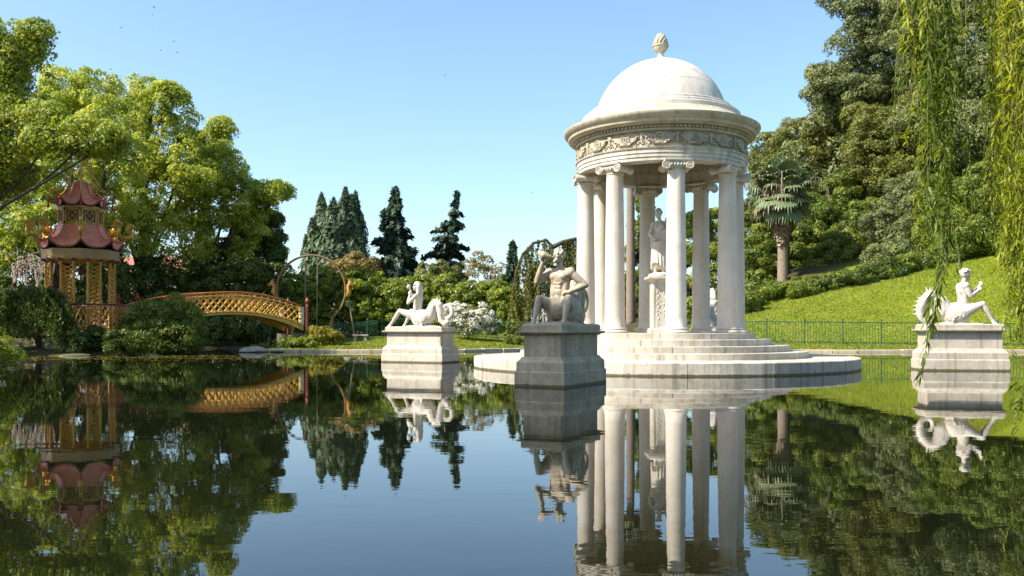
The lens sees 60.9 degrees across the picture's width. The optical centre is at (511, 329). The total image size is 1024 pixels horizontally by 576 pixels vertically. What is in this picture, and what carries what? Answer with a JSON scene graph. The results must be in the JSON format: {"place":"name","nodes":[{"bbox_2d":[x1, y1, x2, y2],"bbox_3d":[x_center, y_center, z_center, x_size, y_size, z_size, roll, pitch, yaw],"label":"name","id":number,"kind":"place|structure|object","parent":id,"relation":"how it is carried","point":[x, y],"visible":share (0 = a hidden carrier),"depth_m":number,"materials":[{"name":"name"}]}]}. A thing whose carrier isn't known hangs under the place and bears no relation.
{"place":"outdoors","nodes":[
{"label":"outdoors","id":0,"kind":"place"},
{"bbox_2d":[104,257,181,326],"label":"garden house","id":1,"kind":"structure","parent":0,"point":[131,261],"depth_m":75.17,"materials":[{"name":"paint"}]},
{"bbox_2d":[20,353,382,367],"bbox_3d":[-13.990,1.194,35.430,20.081,0.001,19.040,0,0,0],"label":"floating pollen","id":2,"kind":"object","parent":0,"point":[212,357],"visible":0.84,"depth_m":36.81},
{"bbox_2d":[0,348,1023,575],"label":"pond water","id":3,"kind":"structure","parent":0,"point":[291,464],"depth_m":7.40,"materials":[{"name":"blue liquid"}]},
{"bbox_2d":[0,327,28,376],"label":"rounded shrub","id":4,"kind":"object","parent":3,"relation":"in","point":[7,352],"visible":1,"depth_m":19.62,"materials":[{"name":"green plant"}]},
{"bbox_2d":[59,354,90,355],"bbox_3d":[-19.597,1.211,38.946,1.403,0.242,0.540,0,0,-11],"label":"rock","id":5,"kind":"object","parent":3,"relation":"in","point":[75,355],"visible":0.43,"depth_m":38.76,"materials":[{"name":"grey stone"}]},
{"bbox_2d":[144,353,162,355],"bbox_3d":[-16.377,1.201,39.809,0.966,0.240,0.555,0,0,26],"label":"rock","id":6,"kind":"object","parent":3,"relation":"in","point":[154,354],"visible":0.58,"depth_m":39.60,"materials":[{"name":"grey stone"}]},
{"bbox_2d":[238,346,267,352],"bbox_3d":[-13.496,1.168,45.392,1.498,0.563,0.857,0,0,-24],"label":"rock","id":7,"kind":"object","parent":3,"relation":"in","point":[252,349],"visible":0.56,"depth_m":45.20,"materials":[{"name":"grey stone"}]},
{"bbox_2d":[271,348,282,351],"bbox_3d":[-12.300,1.172,45.600,0.745,0.362,0.591,0,0,43],"label":"rock","id":8,"kind":"object","parent":3,"relation":"in","point":[277,350],"visible":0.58,"depth_m":45.38,"materials":[{"name":"grey stone"}]},
{"bbox_2d":[381,326,458,362],"bbox_3d":[-3.360,0.900,31.900,2.550,2.000,1.280,0,0,25],"label":"statue pedestal","id":9,"kind":"object","parent":3,"relation":"in","point":[423,344],"visible":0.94,"depth_m":31.38,"materials":[{"name":"stone"}]},
{"bbox_2d":[387,281,453,326],"bbox_3d":[-3.287,-0.894,31.866,2.619,1.733,0.801,0,0,25],"label":"sea centaur statue","id":10,"kind":"object","parent":9,"relation":"on","point":[417,315],"visible":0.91,"depth_m":31.59,"materials":[{"name":"stone"}]},
{"bbox_2d":[514,323,605,387],"bbox_3d":[1.090,0.890,19.000,1.160,2.020,2.200,0,0,29],"label":"statue pedestal","id":11,"kind":"object","parent":3,"relation":"in","point":[560,355],"visible":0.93,"depth_m":18.22,"materials":[{"name":"grey stone"}]},
{"bbox_2d":[530,248,588,323],"bbox_3d":[1.292,-0.900,19.245,1.137,1.706,2.154,0,0,29],"label":"sea centaur statue","id":12,"kind":"object","parent":11,"relation":"on","point":[566,301],"visible":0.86,"depth_m":18.77,"materials":[{"name":"white stone"}]},
{"bbox_2d":[474,33,861,376],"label":"round temple","id":13,"kind":"structure","parent":3,"relation":"in","point":[648,130],"depth_m":26.02,"materials":[{"name":"stone"}]},
{"bbox_2d":[644,276,665,332],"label":"statue pillar","id":14,"kind":"structure","parent":13,"relation":"on","point":[657,302],"depth_m":27.76,"materials":[{"name":"stone"}]},
{"bbox_2d":[648,208,666,275],"bbox_3d":[4.764,-2.767,28.060,0.739,2.290,0.704,0,0,-37],"label":"goddess statue","id":15,"kind":"object","parent":14,"relation":"on","point":[658,247],"visible":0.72,"depth_m":27.89,"materials":[{"name":"stone"}]},
{"bbox_2d":[911,324,1009,370],"bbox_3d":[13.150,0.870,25.600,2.350,2.060,1.160,0,0,8],"label":"statue pedestal","id":16,"kind":"object","parent":3,"relation":"in","point":[966,347],"visible":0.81,"depth_m":25.11,"materials":[{"name":"stone"}]},
{"bbox_2d":[913,268,999,323],"bbox_3d":[13.110,-0.945,25.606,2.538,1.716,0.801,0,0,8],"label":"sea centaur statue","id":17,"kind":"object","parent":16,"relation":"on","point":[961,310],"visible":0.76,"depth_m":25.41,"materials":[{"name":"stone"}]},
{"bbox_3d":[8.500,0.900,37.000,1.160,2.000,2.350,0,0,23],"label":"statue pedestal","id":18,"kind":"object","parent":3,"relation":"in","visible":0},
{"bbox_2d":[710,288,716,326],"bbox_3d":[8.468,-0.891,36.925,0.792,1.727,2.615,0,0,23],"label":"sea centaur statue","id":19,"kind":"object","parent":18,"relation":"on","point":[713,311],"visible":0.45,"depth_m":36.61,"materials":[{"name":"stone"}]},
{"bbox_2d":[0,0,1023,328],"label":"sky","id":20,"kind":"structure","parent":0,"point":[326,96],"materials":[{"name":"blue"}]},
{"bbox_2d":[4,153,1023,355],"bbox_3d":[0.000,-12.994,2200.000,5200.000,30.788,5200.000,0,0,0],"label":"ground","id":21,"kind":"structure","parent":0,"point":[808,271],"depth_m":56.65,"materials":[{"name":"green plant"}]},
{"bbox_2d":[9,341,24,355],"bbox_3d":[-22.549,1.059,39.421,0.957,1.081,1.215,0,0,-11],"label":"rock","id":22,"kind":"object","parent":21,"relation":"on","point":[19,344],"visible":0.12,"depth_m":39.34,"materials":[{"name":"grey stone"}]},
{"bbox_2d":[0,285,84,353],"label":"weeping shrub","id":23,"kind":"object","parent":21,"relation":"on","point":[34,307],"visible":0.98,"depth_m":39.41,"materials":[{"name":"green plant"}]},
{"bbox_2d":[0,16,133,210],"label":"camphor tree","id":24,"kind":"object","parent":21,"relation":"on","point":[54,126],"visible":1,"depth_m":37.13,"materials":[{"name":"green plant"}]},
{"bbox_2d":[0,221,144,337],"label":"dark shrub","id":25,"kind":"object","parent":21,"relation":"on","point":[127,295],"visible":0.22,"depth_m":53.96,"materials":[{"name":"green plant"}]},
{"bbox_2d":[0,63,153,301],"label":"camphor tree","id":26,"kind":"object","parent":21,"relation":"on","point":[71,100],"visible":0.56,"depth_m":51.09,"materials":[{"name":"green plant"}]},
{"bbox_2d":[0,250,54,337],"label":"wisteria","id":27,"kind":"object","parent":26,"relation":"hanging from","point":[17,268],"visible":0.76,"depth_m":48.86,"materials":[{"name":"white plant"}]},
{"bbox_2d":[24,150,134,348],"bbox_3d":[-20.802,-4.200,42.000,4.497,11.400,4.497,0,0,-4],"label":"pagoda","id":28,"kind":"object","parent":21,"relation":"on","point":[79,235],"visible":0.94,"depth_m":41.19,"materials":[{"name":"paint"}]},
{"bbox_2d":[47,324,134,355],"bbox_3d":[-19.260,0.446,40.158,4.250,1.938,2.400,0,0,0],"label":"rounded shrub","id":29,"kind":"object","parent":21,"relation":"on","point":[87,340],"visible":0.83,"depth_m":39.58,"materials":[{"name":"green plant"}]},
{"bbox_2d":[107,291,211,355],"bbox_3d":[-16.639,-0.090,40.746,5.090,3.466,3.183,0,0,0],"label":"rounded shrub","id":30,"kind":"object","parent":21,"relation":"on","point":[173,324],"visible":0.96,"depth_m":40.32,"materials":[{"name":"green plant"}]},
{"bbox_2d":[95,72,227,286],"bbox_3d":[-23.764,-7.964,57.600,9.655,18.019,7.682,0,0,0],"label":"camphor tree","id":31,"kind":"object","parent":21,"relation":"on","point":[140,213],"visible":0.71,"depth_m":56.79,"materials":[{"name":"green plant"}]},
{"bbox_2d":[117,255,296,345],"bbox_3d":[-20.333,-1.846,57.230,12.041,6.333,5.272,0,0,0],"label":"dark shrub","id":32,"kind":"object","parent":21,"relation":"on","point":[227,329],"visible":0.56,"depth_m":56.84,"materials":[{"name":"green plant"}]},
{"bbox_2d":[116,291,308,340],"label":"arched bridge","id":33,"kind":"structure","parent":21,"relation":"on","point":[280,320],"depth_m":48.47,"materials":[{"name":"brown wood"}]},
{"bbox_2d":[144,114,297,278],"bbox_3d":[-19.941,-7.136,59.996,10.673,15.982,6.209,0,0,0],"label":"camphor tree","id":34,"kind":"object","parent":21,"relation":"on","point":[258,197],"visible":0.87,"depth_m":59.32,"materials":[{"name":"green plant"}]},
{"bbox_2d":[175,209,290,306],"bbox_3d":[-20.030,-4.129,62.845,8.298,9.790,4.427,0,0,0],"label":"evergreen tree","id":35,"kind":"object","parent":21,"relation":"on","point":[273,248],"visible":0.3,"depth_m":62.07,"materials":[{"name":"green plant"}]},
{"bbox_2d":[251,343,276,348],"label":"bank plant","id":36,"kind":"object","parent":21,"relation":"on","point":[265,346],"visible":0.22,"depth_m":47.79,"materials":[{"name":"green plant"}]},
{"bbox_2d":[272,335,305,347],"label":"bank plant","id":37,"kind":"object","parent":21,"relation":"on","point":[284,342],"visible":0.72,"depth_m":47.32,"materials":[{"name":"green plant"}]},
{"bbox_2d":[290,336,317,347],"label":"bank plant","id":38,"kind":"object","parent":21,"relation":"on","point":[308,342],"visible":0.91,"depth_m":46.99,"materials":[{"name":"green plant"}]},
{"bbox_2d":[267,254,354,344],"bbox_3d":[-12.917,-1.899,56.037,5.779,5.857,0.413,0,0,0],"label":"ring swing","id":39,"kind":"object","parent":21,"relation":"on","point":[274,292],"visible":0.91,"depth_m":55.95,"materials":[{"name":"brown metal"}]},
{"bbox_2d":[304,325,345,345],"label":"golden bush","id":40,"kind":"object","parent":21,"relation":"on","point":[324,335],"visible":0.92,"depth_m":49.16,"materials":[{"name":"yellow plant"}]},
{"bbox_2d":[297,186,370,288],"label":"cypress tree","id":41,"kind":"object","parent":21,"relation":"on","point":[335,230],"visible":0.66,"depth_m":113.94,"materials":[{"name":"green plant"}]},
{"bbox_2d":[309,319,376,340],"bbox_3d":[-11.065,0.255,57.151,4.621,1.899,0.104,0,0,4],"label":"iron fence","id":42,"kind":"object","parent":21,"relation":"on","point":[343,325],"visible":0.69,"depth_m":57.09,"materials":[{"name":"green metal"}]},
{"bbox_2d":[321,251,383,305],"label":"bronze tree","id":43,"kind":"object","parent":21,"relation":"on","point":[346,262],"visible":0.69,"depth_m":79.35,"materials":[{"name":"brown plant"}]},
{"bbox_2d":[352,334,368,341],"bbox_3d":[-9.660,0.614,55.500,1.000,0.590,0.420,0,0,0],"label":"stone bench","id":44,"kind":"object","parent":21,"relation":"on","point":[356,335],"visible":0.83,"depth_m":55.34,"materials":[{"name":"grey stone"}]},
{"bbox_2d":[265,265,524,336],"bbox_3d":[-7.924,-1.361,60.620,18.117,6.282,5.934,0,0,0],"label":"laurel hedge","id":45,"kind":"object","parent":21,"relation":"on","point":[370,299],"visible":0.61,"depth_m":60.34,"materials":[{"name":"green plant"}]},
{"bbox_2d":[368,185,426,330],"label":"conifer tree","id":46,"kind":"object","parent":21,"relation":"on","point":[396,250],"visible":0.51,"depth_m":117.06,"materials":[{"name":"green plant"}]},
{"bbox_2d":[414,259,464,282],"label":"bronze tree","id":47,"kind":"object","parent":21,"relation":"on","point":[435,269],"visible":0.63,"depth_m":84.64,"materials":[{"name":"green plant"}]},
{"bbox_2d":[419,190,470,289],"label":"conifer tree","id":48,"kind":"object","parent":21,"relation":"on","point":[447,248],"visible":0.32,"depth_m":119.27,"materials":[{"name":"green plant"}]},
{"bbox_2d":[381,317,538,337],"bbox_3d":[-3.290,-0.039,56.985,10.770,1.889,0.804,0,0,10],"label":"iron fence","id":49,"kind":"object","parent":21,"relation":"on","point":[496,321],"visible":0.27,"depth_m":57.57,"materials":[{"name":"green metal"}]},
{"bbox_2d":[437,301,501,338],"bbox_3d":[-2.778,-0.363,54.447,4.250,2.812,2.556,0,0,11],"label":"azalea bush","id":50,"kind":"object","parent":21,"relation":"on","point":[468,317],"visible":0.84,"depth_m":54.03,"materials":[{"name":"white plant"}]},
{"bbox_2d":[462,250,504,281],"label":"bronze tree","id":51,"kind":"object","parent":21,"relation":"on","point":[480,266],"visible":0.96,"depth_m":87.73,"materials":[{"name":"brown plant"}]},
{"bbox_2d":[492,273,512,286],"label":"bronze tree","id":52,"kind":"object","parent":21,"relation":"on","point":[502,277],"visible":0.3,"depth_m":74.90,"materials":[{"name":"green plant"}]},
{"bbox_2d":[503,334,523,344],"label":"bank plant","id":53,"kind":"object","parent":21,"relation":"on","point":[515,340],"visible":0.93,"depth_m":52.71,"materials":[{"name":"green plant"}]},
{"bbox_2d":[504,239,526,323],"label":"conifer tree","id":54,"kind":"object","parent":21,"relation":"on","point":[512,257],"visible":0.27,"depth_m":104.57,"materials":[{"name":"green plant"}]},
{"bbox_2d":[506,237,576,335],"bbox_3d":[2.929,-2.354,56.164,6.764,7.278,1.594,0,0,-18],"label":"weeping cedar","id":55,"kind":"object","parent":21,"relation":"on","point":[532,290],"visible":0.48,"depth_m":55.58,"materials":[{"name":"green plant"}]},
{"bbox_2d":[626,188,635,324],"bbox_3d":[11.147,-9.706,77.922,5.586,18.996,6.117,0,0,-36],"label":"column","id":56,"kind":"structure","parent":21,"relation":"on","point":[630,270],"depth_m":77.67,"materials":[{"name":"white stone"}]},
{"bbox_2d":[625,301,638,321],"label":"hill shrub","id":57,"kind":"object","parent":21,"relation":"on","point":[636,311],"visible":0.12,"depth_m":86.46,"materials":[{"name":"green plant"}]},
{"bbox_2d":[624,196,658,317],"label":"yew tree","id":58,"kind":"object","parent":21,"relation":"on","point":[637,225],"visible":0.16,"depth_m":82.89,"materials":[{"name":"green plant"}]},
{"bbox_2d":[267,348,1023,351],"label":"bank kerb","id":59,"kind":"structure","parent":21,"relation":"on","point":[510,349],"depth_m":45.67,"materials":[{"name":"stone"}]},
{"bbox_2d":[658,262,691,295],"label":"hill tree","id":60,"kind":"object","parent":21,"relation":"on","point":[688,290],"visible":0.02,"depth_m":79.68,"materials":[{"name":"green plant"}]},
{"bbox_2d":[687,296,691,323],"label":"hill shrub","id":61,"kind":"object","parent":21,"relation":"on","point":[689,306],"visible":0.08,"depth_m":60.29,"materials":[{"name":"green plant"}]},
{"bbox_2d":[686,207,717,288],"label":"bright tree","id":62,"kind":"object","parent":21,"relation":"on","point":[713,226],"visible":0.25,"depth_m":78.83,"materials":[{"name":"green plant"}]},
{"bbox_2d":[688,288,756,313],"bbox_3d":[14.917,-1.752,61.366,4.969,2.455,3.015,0,0,-11],"label":"hill shrub","id":63,"kind":"object","parent":21,"relation":"on","point":[747,308],"visible":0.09,"depth_m":60.99,"materials":[{"name":"green plant"}]},
{"bbox_2d":[745,290,764,311],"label":"hill shrub","id":64,"kind":"object","parent":21,"relation":"on","point":[750,299],"visible":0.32,"depth_m":61.07,"materials":[{"name":"green plant"}]},
{"bbox_2d":[745,281,780,305],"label":"hill shrub","id":65,"kind":"object","parent":21,"relation":"on","point":[751,285],"visible":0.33,"depth_m":63.49,"materials":[{"name":"green plant"}]},
{"bbox_2d":[744,197,790,284],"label":"hill tree","id":66,"kind":"object","parent":21,"relation":"on","point":[761,266],"visible":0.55,"depth_m":74.08,"materials":[{"name":"green plant"}]},
{"bbox_2d":[757,280,798,299],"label":"hill shrub","id":67,"kind":"object","parent":21,"relation":"on","point":[774,285],"visible":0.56,"depth_m":64.27,"materials":[{"name":"green plant"}]},
{"bbox_2d":[746,153,815,256],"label":"hill tree","id":68,"kind":"object","parent":21,"relation":"on","point":[756,165],"visible":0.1,"depth_m":83.06,"materials":[{"name":"green plant"}]},
{"bbox_2d":[743,155,830,281],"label":"fan palm","id":69,"kind":"object","parent":21,"relation":"on","point":[782,205],"visible":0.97,"depth_m":70.02,"materials":[{"name":"green plant"}]},
{"bbox_2d":[776,276,826,298],"bbox_3d":[21.225,-2.956,63.599,3.674,1.916,2.267,0,0,0],"label":"hill shrub","id":70,"kind":"object","parent":21,"relation":"on","point":[802,287],"visible":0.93,"depth_m":63.06,"materials":[{"name":"green plant"}]},
{"bbox_2d":[746,105,884,195],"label":"hill tree","id":71,"kind":"object","parent":21,"relation":"on","point":[772,141],"visible":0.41,"depth_m":89.96,"materials":[{"name":"green plant"}]},
{"bbox_2d":[788,170,862,268],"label":"hill tree","id":72,"kind":"object","parent":21,"relation":"on","point":[801,254],"visible":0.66,"depth_m":78.52,"materials":[{"name":"green plant"}]},
{"bbox_2d":[805,271,846,291],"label":"hill shrub","id":73,"kind":"object","parent":21,"relation":"on","point":[834,282],"visible":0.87,"depth_m":63.05,"materials":[{"name":"green plant"}]},
{"bbox_2d":[814,196,882,265],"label":"hill tree","id":74,"kind":"object","parent":21,"relation":"on","point":[843,245],"visible":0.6,"depth_m":73.80,"materials":[{"name":"green plant"}]},
{"bbox_2d":[687,318,1018,344],"bbox_3d":[19.682,0.195,49.522,20.750,1.938,3.231,0,0,20],"label":"iron fence","id":75,"kind":"object","parent":21,"relation":"on","point":[875,342],"visible":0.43,"depth_m":48.68,"materials":[{"name":"green metal"}]},
{"bbox_2d":[837,263,882,285],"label":"hill shrub","id":76,"kind":"object","parent":21,"relation":"on","point":[858,273],"visible":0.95,"depth_m":62.29,"materials":[{"name":"green plant"}]},
{"bbox_2d":[798,0,937,206],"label":"holm oak","id":77,"kind":"object","parent":21,"relation":"on","point":[865,31],"visible":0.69,"depth_m":86.65,"materials":[{"name":"green plant"}]},
{"bbox_2d":[838,89,931,198],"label":"hill tree","id":78,"kind":"object","parent":21,"relation":"on","point":[865,136],"visible":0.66,"depth_m":80.38,"materials":[{"name":"green plant"}]},
{"bbox_2d":[863,255,911,279],"bbox_3d":[27.253,-4.324,63.347,3.365,2.058,2.190,0,0,0],"label":"hill shrub","id":79,"kind":"object","parent":21,"relation":"on","point":[876,265],"visible":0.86,"depth_m":62.69,"materials":[{"name":"green plant"}]},
{"bbox_2d":[812,130,968,201],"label":"hill tree","id":80,"kind":"object","parent":21,"relation":"on","point":[955,168],"visible":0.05,"depth_m":89.84,"materials":[{"name":"green plant"}]},
{"bbox_2d":[778,65,1023,201],"bbox_3d":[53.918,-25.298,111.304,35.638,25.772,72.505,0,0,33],"label":"tree","id":81,"kind":"object","parent":21,"relation":"on","point":[812,123],"visible":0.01,"depth_m":87.58,"materials":[{"name":"green plant"}]},
{"bbox_2d":[857,170,954,263],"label":"holm oak","id":82,"kind":"object","parent":21,"relation":"on","point":[893,229],"visible":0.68,"depth_m":71.64,"materials":[{"name":"green plant"}]},
{"bbox_2d":[890,251,936,272],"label":"hill shrub","id":83,"kind":"object","parent":21,"relation":"on","point":[910,258],"visible":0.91,"depth_m":63.21,"materials":[{"name":"green plant"}]},
{"bbox_2d":[920,241,966,263],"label":"hill shrub","id":84,"kind":"object","parent":21,"relation":"on","point":[931,250],"visible":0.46,"depth_m":63.30,"materials":[{"name":"green plant"}]},
{"bbox_2d":[877,0,1023,187],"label":"holm oak","id":85,"kind":"object","parent":21,"relation":"on","point":[978,65],"visible":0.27,"depth_m":76.47,"materials":[{"name":"green plant"}]},
{"bbox_2d":[883,0,1023,440],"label":"weeping willow","id":86,"kind":"object","parent":21,"relation":"on","point":[930,69],"visible":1,"depth_m":7.79,"materials":[{"name":"green plant"}]},
{"bbox_2d":[906,161,1022,257],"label":"hill tree","id":87,"kind":"object","parent":21,"relation":"on","point":[965,230],"visible":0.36,"depth_m":65.83,"materials":[{"name":"green plant"}]}
]}

